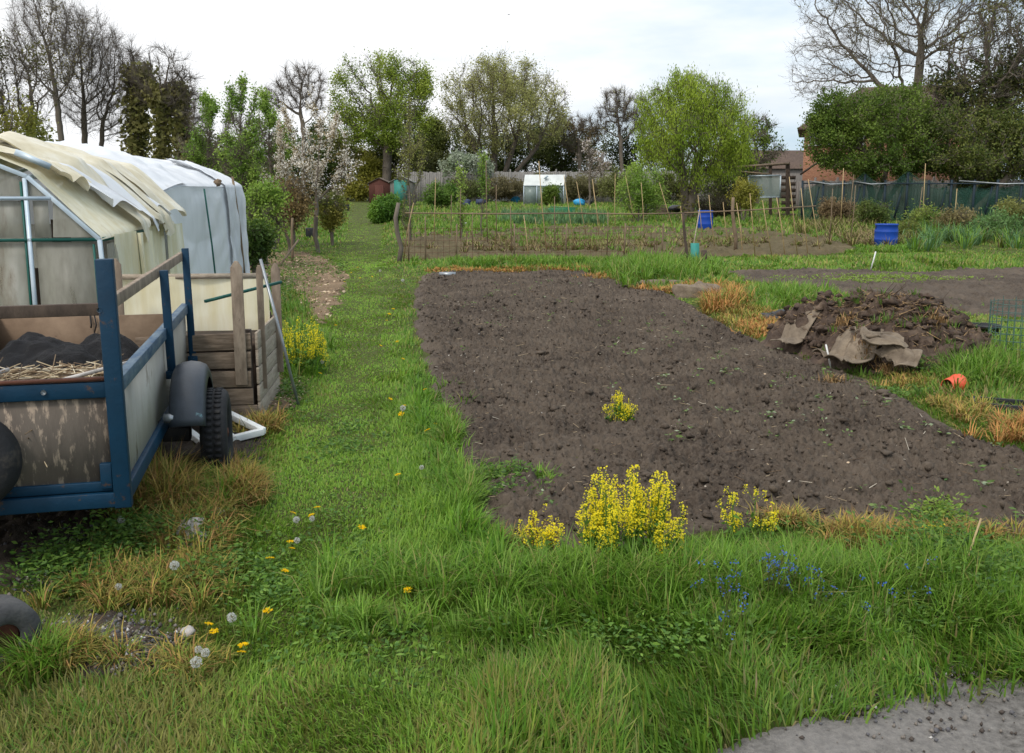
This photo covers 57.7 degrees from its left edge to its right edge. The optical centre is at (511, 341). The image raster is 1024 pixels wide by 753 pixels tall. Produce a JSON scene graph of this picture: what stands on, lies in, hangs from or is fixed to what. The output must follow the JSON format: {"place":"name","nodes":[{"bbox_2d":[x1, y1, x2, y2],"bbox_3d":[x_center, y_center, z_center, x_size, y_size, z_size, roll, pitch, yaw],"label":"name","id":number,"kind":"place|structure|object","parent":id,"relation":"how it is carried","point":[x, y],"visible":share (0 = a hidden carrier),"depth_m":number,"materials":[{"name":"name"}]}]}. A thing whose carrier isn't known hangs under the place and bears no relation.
{"place":"outdoors","nodes":[
{"label":"outdoors","id":0,"kind":"place"},
{"bbox_2d":[250,251,349,323],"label":"chip path","id":1,"kind":"structure","parent":0,"point":[327,287],"depth_m":17.77,"materials":[{"name":"wood"}]},
{"bbox_2d":[269,251,351,406],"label":"woodchips","id":2,"kind":"object","parent":1,"relation":"on","point":[341,280],"visible":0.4,"depth_m":17.17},
{"bbox_2d":[0,190,1023,752],"bbox_3d":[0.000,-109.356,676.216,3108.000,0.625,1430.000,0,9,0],"label":"ground","id":3,"kind":"structure","parent":0,"point":[360,212],"depth_m":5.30,"materials":[{"name":"plant"}]},
{"bbox_2d":[0,594,41,672],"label":"old wheel","id":4,"kind":"object","parent":3,"relation":"on","point":[19,616],"visible":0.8,"depth_m":3.51,"materials":[{"name":"grey rubber"}]},
{"bbox_2d":[0,84,58,141],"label":"shrub","id":5,"kind":"object","parent":3,"relation":"on","point":[26,119],"visible":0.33,"depth_m":35.24,"materials":[{"name":"green plant"}]},
{"bbox_2d":[0,21,66,136],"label":"leafing tree","id":6,"kind":"object","parent":3,"relation":"on","point":[27,70],"visible":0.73,"depth_m":40.63,"materials":[{"name":"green plant"}]},
{"bbox_2d":[0,0,99,140],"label":"bare tree","id":7,"kind":"object","parent":3,"relation":"on","point":[50,54],"visible":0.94,"depth_m":46.05,"materials":[{"name":"brown plant"}]},
{"bbox_2d":[40,0,127,143],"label":"bare tree","id":8,"kind":"object","parent":3,"relation":"on","point":[83,122],"visible":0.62,"depth_m":48.07,"materials":[{"name":"brown plant"}]},
{"bbox_2d":[0,131,186,305],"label":"patched greenhouse","id":9,"kind":"object","parent":3,"relation":"on","point":[121,210],"visible":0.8,"depth_m":8.11,"materials":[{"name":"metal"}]},
{"bbox_2d":[45,610,160,679],"bbox_3d":[-1.647,1.225,3.748,0.874,0.115,0.858,0,9,0],"label":"gravel patch","id":10,"kind":"object","parent":3,"relation":"on","point":[111,613],"visible":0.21,"depth_m":3.81,"materials":[{"name":"gravel"}]},
{"bbox_2d":[79,21,147,146],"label":"bare tree","id":11,"kind":"object","parent":3,"relation":"on","point":[103,125],"visible":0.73,"depth_m":48.05,"materials":[{"name":"brown plant"}]},
{"bbox_2d":[0,140,249,273],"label":"plastic tunnel","id":12,"kind":"structure","parent":3,"relation":"on","point":[211,203],"depth_m":13.60,"materials":[{"name":"plastic"}]},
{"bbox_2d":[0,410,271,586],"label":"bare earth","id":13,"kind":"structure","parent":3,"relation":"on","point":[19,528],"depth_m":4.99,"materials":[{"name":"soil"}]},
{"bbox_2d":[0,248,232,515],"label":"box trailer","id":14,"kind":"object","parent":13,"relation":"on","point":[93,442],"visible":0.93,"depth_m":4.29,"materials":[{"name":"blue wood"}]},
{"bbox_2d":[0,354,127,467],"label":"dry stalks","id":15,"kind":"object","parent":14,"relation":"in","point":[44,372],"visible":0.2,"depth_m":5.16,"materials":[{"name":"plant"}]},
{"bbox_2d":[0,332,139,369],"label":"netting heap","id":16,"kind":"object","parent":14,"relation":"on","point":[28,348],"visible":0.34,"depth_m":5.97,"materials":[{"name":"fabric"}]},
{"bbox_2d":[191,411,265,443],"bbox_3d":[-2.123,0.620,6.665,0.657,0.144,0.442,9,13,43],"label":"window frame","id":17,"kind":"object","parent":13,"relation":"on","point":[256,430],"visible":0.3,"depth_m":6.57,"materials":[{"name":"white paint"}]},
{"bbox_2d":[112,41,164,157],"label":"ivy tree","id":18,"kind":"object","parent":3,"relation":"on","point":[134,141],"visible":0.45,"depth_m":48.28,"materials":[{"name":"green plant"}]},
{"bbox_2d":[119,38,202,159],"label":"ivy tree","id":19,"kind":"object","parent":3,"relation":"on","point":[154,92],"visible":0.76,"depth_m":47.40,"materials":[{"name":"green plant"}]},
{"bbox_2d":[159,60,219,161],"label":"ivy tree","id":20,"kind":"object","parent":3,"relation":"on","point":[178,124],"visible":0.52,"depth_m":47.45,"materials":[{"name":"green plant"}]},
{"bbox_2d":[173,87,243,175],"bbox_3d":[-8.648,-4.846,26.518,2.224,4.721,1.552,0,9,0],"label":"young tree","id":21,"kind":"object","parent":3,"relation":"on","point":[210,109],"visible":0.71,"depth_m":26.27,"materials":[{"name":"green plant"}]},
{"bbox_2d":[135,261,283,416],"bbox_3d":[-2.620,-0.068,7.590,1.335,1.250,1.166,-1,9,-6],"label":"plank bin","id":22,"kind":"object","parent":3,"relation":"on","point":[245,366],"visible":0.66,"depth_m":7.15,"materials":[{"name":"brown wood"}]},
{"bbox_2d":[122,273,269,330],"bbox_3d":[-2.742,-0.315,7.998,1.280,0.532,0.054,-1,9,-6],"label":"polythene sheet","id":23,"kind":"object","parent":22,"relation":"attached to","point":[215,315],"visible":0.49,"depth_m":8.00,"materials":[{"name":"beige plastic"}]},
{"bbox_2d":[212,70,270,194],"bbox_3d":[-7.139,-4.634,24.538,1.475,4.909,1.630,0,9,0],"label":"young tree","id":24,"kind":"object","parent":3,"relation":"on","point":[240,165],"visible":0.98,"depth_m":24.31,"materials":[{"name":"green plant"}]},
{"bbox_2d":[246,213,286,272],"bbox_3d":[-4.899,-1.715,17.535,1.218,1.407,1.162,-5,11,-29],"label":"garden shrub","id":25,"kind":"object","parent":3,"relation":"on","point":[261,240],"visible":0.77,"depth_m":17.31,"materials":[{"name":"green plant"}]},
{"bbox_2d":[244,85,294,248],"bbox_3d":[-7.171,-5.092,27.569,1.895,4.828,1.457,0,9,0],"label":"young tree","id":26,"kind":"object","parent":3,"relation":"on","point":[270,119],"visible":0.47,"depth_m":27.25,"materials":[{"name":"green plant"}]},
{"bbox_2d":[242,167,300,266],"bbox_3d":[-5.544,-2.718,20.825,1.502,2.322,1.441,0,9,0],"label":"garden shrub","id":27,"kind":"object","parent":3,"relation":"on","point":[266,197],"visible":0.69,"depth_m":20.60,"materials":[{"name":"green plant"}]},
{"bbox_2d":[259,259,299,404],"bbox_3d":[-1.923,-0.062,7.662,0.314,1.223,0.058,2,10,13],"label":"metal pole","id":28,"kind":"object","parent":3,"relation":"on","point":[279,330],"visible":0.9,"depth_m":7.63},
{"bbox_2d":[255,59,329,192],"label":"bare tree","id":29,"kind":"object","parent":3,"relation":"on","point":[280,87],"visible":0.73,"depth_m":82.31,"materials":[{"name":"grey plant"}]},
{"bbox_2d":[269,167,320,254],"bbox_3d":[-5.895,-3.421,24.792,1.676,2.437,1.723,0,9,0],"label":"garden shrub","id":30,"kind":"object","parent":3,"relation":"on","point":[301,207],"visible":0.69,"depth_m":24.55,"materials":[{"name":"green plant"}]},
{"bbox_2d":[260,122,341,196],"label":"belt tree","id":31,"kind":"object","parent":3,"relation":"on","point":[328,167],"visible":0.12,"depth_m":89.66,"materials":[{"name":"plant"}]},
{"bbox_2d":[279,316,328,375],"bbox_3d":[-2.106,0.053,9.120,0.619,0.615,0.400,0,9,0],"label":"mustard plant","id":32,"kind":"object","parent":3,"relation":"on","point":[312,354],"visible":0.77,"depth_m":9.07,"materials":[{"name":"yellow plant"}]},
{"bbox_2d":[257,80,365,252],"bbox_3d":[-5.624,-4.816,26.030,2.888,4.821,2.153,3,10,18],"label":"cherry tree","id":33,"kind":"object","parent":3,"relation":"on","point":[281,168],"visible":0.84,"depth_m":25.91,"materials":[{"name":"white plant"}]},
{"bbox_2d":[311,183,353,244],"bbox_3d":[-5.744,-4.038,29.729,1.560,2.067,1.346,7,11,35],"label":"garden shrub","id":34,"kind":"object","parent":3,"relation":"on","point":[334,209],"visible":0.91,"depth_m":29.59,"materials":[{"name":"green plant"}]},
{"bbox_2d":[313,128,373,200],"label":"belt tree","id":35,"kind":"object","parent":3,"relation":"on","point":[354,152],"visible":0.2,"depth_m":91.27,"materials":[{"name":"plant"}]},
{"bbox_2d":[341,146,402,200],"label":"belt tree","id":36,"kind":"object","parent":3,"relation":"on","point":[371,169],"visible":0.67,"depth_m":87.57,"materials":[{"name":"green plant"}]},
{"bbox_2d":[323,47,443,180],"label":"oak tree","id":37,"kind":"object","parent":3,"relation":"on","point":[377,120],"visible":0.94,"depth_m":84.68,"materials":[{"name":"green plant"}]},
{"bbox_2d":[363,191,411,223],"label":"round bush","id":38,"kind":"object","parent":3,"relation":"on","point":[382,208],"visible":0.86,"depth_m":44.17,"materials":[{"name":"green plant"}]},
{"bbox_2d":[392,90,428,239],"bbox_3d":[-3.268,-5.661,30.492,1.382,4.989,1.057,0,9,0],"label":"sapling","id":39,"kind":"object","parent":3,"relation":"on","point":[409,153],"visible":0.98,"depth_m":30.46,"materials":[{"name":"green plant"}]},
{"bbox_2d":[401,144,457,192],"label":"belt tree","id":40,"kind":"object","parent":3,"relation":"on","point":[434,159],"visible":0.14,"depth_m":87.87,"materials":[{"name":"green plant"}]},
{"bbox_2d":[413,116,452,155],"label":"belt tree","id":41,"kind":"object","parent":3,"relation":"on","point":[429,146],"visible":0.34,"depth_m":95.08,"materials":[{"name":"green plant"}]},
{"bbox_2d":[420,179,458,208],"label":"garden bush","id":42,"kind":"object","parent":3,"relation":"on","point":[442,197],"visible":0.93,"depth_m":60.87,"materials":[{"name":"green plant"}]},
{"bbox_2d":[413,125,486,191],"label":"belt tree","id":43,"kind":"object","parent":3,"relation":"on","point":[454,146],"visible":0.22,"depth_m":95.71,"materials":[{"name":"green plant"}]},
{"bbox_2d":[436,148,495,197],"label":"blossom bush","id":44,"kind":"object","parent":3,"relation":"on","point":[470,162],"visible":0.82,"depth_m":81.58,"materials":[{"name":"white plant"}]},
{"bbox_2d":[397,169,601,201],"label":"board fence","id":45,"kind":"object","parent":3,"relation":"on","point":[424,182],"visible":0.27,"depth_m":84.02,"materials":[{"name":"wood"}]},
{"bbox_2d":[431,41,576,179],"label":"round tree","id":46,"kind":"object","parent":3,"relation":"on","point":[510,86],"visible":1,"depth_m":88.12,"materials":[{"name":"green plant"}]},
{"bbox_2d":[487,171,523,201],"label":"garden bush","id":47,"kind":"object","parent":3,"relation":"on","point":[507,189],"visible":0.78,"depth_m":78.29,"materials":[{"name":"brown plant"}]},
{"bbox_2d":[0,206,1023,689],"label":"long grass","id":48,"kind":"structure","parent":3,"relation":"on","point":[442,586],"depth_m":4.15,"materials":[{"name":"plant"}]},
{"bbox_2d":[988,295,1023,351],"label":"wire guard","id":49,"kind":"object","parent":48,"relation":"on","point":[1008,319],"visible":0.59,"depth_m":9.64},
{"bbox_2d":[0,249,1023,707],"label":"weeds","id":50,"kind":"object","parent":3,"relation":"on","point":[46,563],"visible":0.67,"depth_m":4.39,"materials":[{"name":"green plant"}]},
{"bbox_2d":[0,454,1023,752],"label":"gravel","id":51,"kind":"structure","parent":3,"relation":"on","point":[936,728],"depth_m":3.61,"materials":[{"name":"gravel"}]},
{"bbox_2d":[1,214,1023,690],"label":"dry grass","id":52,"kind":"structure","parent":3,"relation":"on","point":[163,478],"depth_m":4.97,"materials":[{"name":"plant"}]},
{"bbox_2d":[497,121,557,176],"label":"belt tree","id":53,"kind":"object","parent":3,"relation":"on","point":[513,167],"visible":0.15,"depth_m":98.92,"materials":[{"name":"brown plant"}]},
{"bbox_2d":[403,223,663,260],"bbox_3d":[0.591,-2.481,23.430,6.641,0.952,0.039,-1,9,-7],"label":"wire fence","id":54,"kind":"object","parent":3,"relation":"on","point":[466,240],"visible":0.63,"depth_m":23.32,"materials":[{"name":"metal"}]},
{"bbox_2d":[514,503,564,555],"bbox_3d":[0.135,0.941,4.574,0.246,0.289,0.227,0,9,0],"label":"mustard plant","id":55,"kind":"object","parent":3,"relation":"on","point":[548,533],"visible":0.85,"depth_m":4.54,"materials":[{"name":"yellow plant"}]},
{"bbox_2d":[523,175,565,204],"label":"glass greenhouse","id":56,"kind":"object","parent":3,"relation":"on","point":[531,191],"visible":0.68,"depth_m":70.21,"materials":[{"name":"glass"}]},
{"bbox_2d":[495,205,607,224],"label":"leek rows","id":57,"kind":"object","parent":3,"relation":"on","point":[578,218],"visible":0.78,"depth_m":43.55,"materials":[{"name":"green plant"}]},
{"bbox_2d":[524,119,594,177],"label":"belt tree","id":58,"kind":"object","parent":3,"relation":"on","point":[553,155],"visible":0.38,"depth_m":97.01,"materials":[{"name":"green plant"}]},
{"bbox_2d":[547,109,607,171],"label":"bare tree","id":59,"kind":"object","parent":3,"relation":"on","point":[592,131],"visible":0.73,"depth_m":93.36,"materials":[{"name":"grey plant"}]},
{"bbox_2d":[565,172,606,200],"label":"garden bush","id":60,"kind":"object","parent":3,"relation":"on","point":[582,183],"visible":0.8,"depth_m":76.27,"materials":[{"name":"brown plant"}]},
{"bbox_2d":[573,138,612,204],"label":"blossom tree","id":61,"kind":"object","parent":3,"relation":"on","point":[601,164],"visible":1,"depth_m":64.81,"materials":[{"name":"white plant"}]},
{"bbox_2d":[561,117,633,199],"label":"belt tree","id":62,"kind":"object","parent":3,"relation":"on","point":[603,146],"visible":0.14,"depth_m":98.39,"materials":[{"name":"grey plant"}]},
{"bbox_2d":[596,165,631,202],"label":"garden bush","id":63,"kind":"object","parent":3,"relation":"on","point":[607,186],"visible":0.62,"depth_m":72.60,"materials":[{"name":"green plant"}]},
{"bbox_2d":[601,387,637,421],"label":"mustard plant","id":64,"kind":"object","parent":3,"relation":"on","point":[620,410],"visible":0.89,"depth_m":7.09,"materials":[{"name":"yellow plant"}]},
{"bbox_2d":[593,83,647,171],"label":"bare tree","id":65,"kind":"object","parent":3,"relation":"on","point":[626,116],"visible":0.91,"depth_m":93.32,"materials":[{"name":"grey plant"}]},
{"bbox_2d":[392,224,854,261],"bbox_3d":[3.833,-3.582,32.388,16.133,0.352,18.694,0,9,0],"label":"weedy plot","id":66,"kind":"object","parent":3,"relation":"on","point":[777,248],"visible":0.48,"depth_m":28.59,"materials":[{"name":"soil"}]},
{"bbox_2d":[452,161,469,236],"bbox_3d":[-1.776,-4.901,32.617,0.697,2.809,0.678,0,9,0],"label":"sapling","id":67,"kind":"object","parent":66,"relation":"on","point":[460,174],"visible":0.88,"depth_m":32.57,"materials":[{"name":"green plant"}]},
{"bbox_2d":[475,146,492,235],"bbox_3d":[-0.896,-5.148,32.602,0.820,3.303,0.789,0,9,0],"label":"sapling","id":68,"kind":"object","parent":66,"relation":"on","point":[481,166],"visible":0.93,"depth_m":32.51,"materials":[{"name":"green plant"}]},
{"bbox_2d":[575,464,687,566],"bbox_3d":[0.581,0.848,4.464,0.561,0.573,0.397,0,9,0],"label":"mustard plant","id":69,"kind":"object","parent":3,"relation":"on","point":[600,520],"visible":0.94,"depth_m":4.43,"materials":[{"name":"yellow plant"}]},
{"bbox_2d":[610,157,671,220],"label":"garden bush","id":70,"kind":"object","parent":3,"relation":"on","point":[635,176],"visible":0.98,"depth_m":46.08,"materials":[{"name":"green plant"}]},
{"bbox_2d":[605,118,676,171],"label":"belt tree","id":71,"kind":"object","parent":3,"relation":"on","point":[625,155],"visible":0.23,"depth_m":98.00,"materials":[{"name":"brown plant"}]},
{"bbox_2d":[627,61,762,217],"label":"willow tree","id":72,"kind":"object","parent":3,"relation":"on","point":[697,108],"visible":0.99,"depth_m":47.08,"materials":[{"name":"green plant"}]},
{"bbox_2d":[671,281,721,298],"bbox_3d":[3.130,-0.843,15.396,1.008,0.282,0.702,0,9,0],"label":"sacking mound","id":73,"kind":"object","parent":3,"relation":"on","point":[684,291],"visible":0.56,"depth_m":15.21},
{"bbox_2d":[695,189,737,216],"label":"garden bush","id":74,"kind":"object","parent":3,"relation":"on","point":[716,204],"visible":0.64,"depth_m":51.15,"materials":[{"name":"green plant"}]},
{"bbox_2d":[698,166,736,201],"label":"garden bush","id":75,"kind":"object","parent":3,"relation":"on","point":[720,190],"visible":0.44,"depth_m":68.59,"materials":[{"name":"green plant"}]},
{"bbox_2d":[413,268,1023,549],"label":"dug bed","id":76,"kind":"object","parent":3,"relation":"on","point":[697,498],"visible":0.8,"depth_m":7.12,"materials":[{"name":"soil"}]},
{"bbox_2d":[422,271,1023,517],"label":"weed seedlings","id":77,"kind":"object","parent":76,"relation":"on","point":[873,504],"visible":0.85,"depth_m":7.32,"materials":[{"name":"green plant"}]},
{"bbox_2d":[416,269,1023,543],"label":"soil clods","id":78,"kind":"object","parent":3,"relation":"on","point":[774,489],"visible":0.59,"depth_m":7.09,"materials":[{"name":"soil"}]},
{"bbox_2d":[725,174,764,220],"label":"garden bush","id":79,"kind":"object","parent":3,"relation":"on","point":[744,191],"visible":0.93,"depth_m":45.20,"materials":[{"name":"green plant"}]},
{"bbox_2d":[716,484,779,544],"bbox_3d":[1.209,0.887,4.746,0.311,0.329,0.171,-2,10,-13],"label":"mustard plant","id":80,"kind":"object","parent":3,"relation":"on","point":[737,522],"visible":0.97,"depth_m":4.73,"materials":[{"name":"yellow plant"}]},
{"bbox_2d":[727,107,788,203],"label":"sparse tree","id":81,"kind":"object","parent":3,"relation":"on","point":[763,137],"visible":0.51,"depth_m":72.01,"materials":[{"name":"green plant"}]},
{"bbox_2d":[748,175,780,216],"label":"panel","id":82,"kind":"object","parent":3,"relation":"on","point":[770,185],"visible":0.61,"depth_m":49.34,"materials":[{"name":"metal"}]},
{"bbox_2d":[737,162,816,215],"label":"timber pergola","id":83,"kind":"object","parent":3,"relation":"on","point":[787,202],"visible":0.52,"depth_m":51.72,"materials":[{"name":"brown wood"}]},
{"bbox_2d":[756,546,816,601],"bbox_3d":[1.172,1.034,3.996,0.273,0.279,0.258,0,9,0],"label":"forget me not","id":84,"kind":"object","parent":3,"relation":"on","point":[794,574],"visible":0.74,"depth_m":3.96,"materials":[{"name":"blue plant"}]},
{"bbox_2d":[814,196,856,221],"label":"weed bush","id":85,"kind":"object","parent":3,"relation":"on","point":[824,209],"visible":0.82,"depth_m":43.15,"materials":[{"name":"brown plant"}]},
{"bbox_2d":[850,197,898,223],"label":"weed bush","id":86,"kind":"object","parent":3,"relation":"on","point":[866,208],"visible":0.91,"depth_m":41.26,"materials":[{"name":"green plant"}]},
{"bbox_2d":[729,266,1023,316],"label":"soil plot","id":87,"kind":"object","parent":3,"relation":"on","point":[971,295],"visible":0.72,"depth_m":17.37,"materials":[{"name":"soil"}]},
{"bbox_2d":[798,86,958,207],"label":"brick house","id":88,"kind":"structure","parent":3,"relation":"on","point":[811,174],"depth_m":60.59,"materials":[{"name":"tile"}]},
{"bbox_2d":[795,74,967,209],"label":"hawthorn tree","id":89,"kind":"object","parent":3,"relation":"on","point":[847,127],"visible":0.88,"depth_m":45.09,"materials":[{"name":"green plant"}]},
{"bbox_2d":[760,281,1005,409],"bbox_3d":[4.599,-0.400,11.109,2.768,0.896,9.668,6,11,30],"label":"muck heap","id":90,"kind":"object","parent":3,"relation":"on","point":[927,323],"visible":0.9,"depth_m":9.71,"materials":[{"name":"soil"}]},
{"bbox_2d":[770,306,821,344],"bbox_3d":[3.377,-0.225,10.598,0.364,0.377,1.519,7,11,36],"label":"sacking","id":91,"kind":"object","parent":90,"relation":"on","point":[792,334],"visible":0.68,"depth_m":10.32,"materials":[{"name":"fabric"}]},
{"bbox_2d":[812,326,883,363],"bbox_3d":[3.446,0.034,9.435,0.827,0.334,0.613,-7,12,-37],"label":"sacking","id":92,"kind":"object","parent":90,"relation":"on","point":[844,349],"visible":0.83,"depth_m":9.44,"materials":[{"name":"fabric"}]},
{"bbox_2d":[871,344,922,367],"bbox_3d":[3.764,0.138,8.991,0.308,0.196,0.500,-5,11,-30],"label":"sacking","id":93,"kind":"object","parent":90,"relation":"on","point":[897,355],"visible":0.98,"depth_m":8.96,"materials":[{"name":"fabric"}]},
{"bbox_2d":[860,326,907,347],"bbox_3d":[3.641,-0.036,9.126,0.440,0.171,0.340,1,9,7],"label":"sacking","id":94,"kind":"object","parent":93,"relation":"on","point":[872,338],"visible":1,"depth_m":9.11,"materials":[{"name":"fabric"}]},
{"bbox_2d":[874,223,898,245],"bbox_3d":[11.662,-3.296,28.997,0.731,0.716,0.712,0,9,0],"label":"water barrel","id":95,"kind":"object","parent":3,"relation":"on","point":[884,231],"visible":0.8,"depth_m":28.71,"materials":[{"name":"blue plastic"}]},
{"bbox_2d":[779,0,1023,214],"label":"great bare tree","id":96,"kind":"object","parent":3,"relation":"on","point":[921,52],"visible":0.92,"depth_m":49.95,"materials":[{"name":"brown plant"}]},
{"bbox_2d":[791,173,1023,220],"bbox_3d":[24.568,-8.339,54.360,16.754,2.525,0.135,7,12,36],"label":"mesh fence","id":97,"kind":"object","parent":3,"relation":"on","point":[935,197],"visible":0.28,"depth_m":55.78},
{"bbox_2d":[901,198,944,226],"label":"weed bush","id":98,"kind":"object","parent":3,"relation":"on","point":[918,215],"visible":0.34,"depth_m":35.45,"materials":[{"name":"green plant"}]},
{"bbox_2d":[927,203,982,231],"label":"weed bush","id":99,"kind":"object","parent":3,"relation":"on","point":[958,216],"visible":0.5,"depth_m":33.47,"materials":[{"name":"brown plant"}]},
{"bbox_2d":[903,89,1023,212],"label":"hawthorn tree","id":100,"kind":"object","parent":3,"relation":"on","point":[1005,132],"visible":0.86,"depth_m":44.37,"materials":[{"name":"green plant"}]},
{"bbox_2d":[912,0,1023,217],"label":"ivy tree","id":101,"kind":"object","parent":3,"relation":"on","point":[1003,83],"visible":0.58,"depth_m":46.17,"materials":[{"name":"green plant"}]},
{"bbox_2d":[966,206,1023,240],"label":"weed bush","id":102,"kind":"object","parent":3,"relation":"on","point":[1001,221],"visible":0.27,"depth_m":32.35,"materials":[{"name":"green plant"}]},
{"bbox_2d":[990,193,1023,230],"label":"weed bush","id":103,"kind":"object","parent":3,"relation":"on","point":[1014,206],"visible":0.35,"depth_m":35.45,"materials":[{"name":"green plant"}]},
{"bbox_2d":[0,0,1023,187],"label":"sky","id":104,"kind":"structure","parent":0,"point":[592,45],"materials":[{"name":"white"}]},
{"bbox_2d":[750,150,803,197],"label":"distant house","id":105,"kind":"structure","parent":0,"point":[794,158],"depth_m":118.39,"materials":[{"name":"tile"}]},
{"bbox_2d":[713,677,1023,752],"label":"track","id":106,"kind":"structure","parent":0,"point":[853,737],"depth_m":3.11,"materials":[{"name":"gravel"}]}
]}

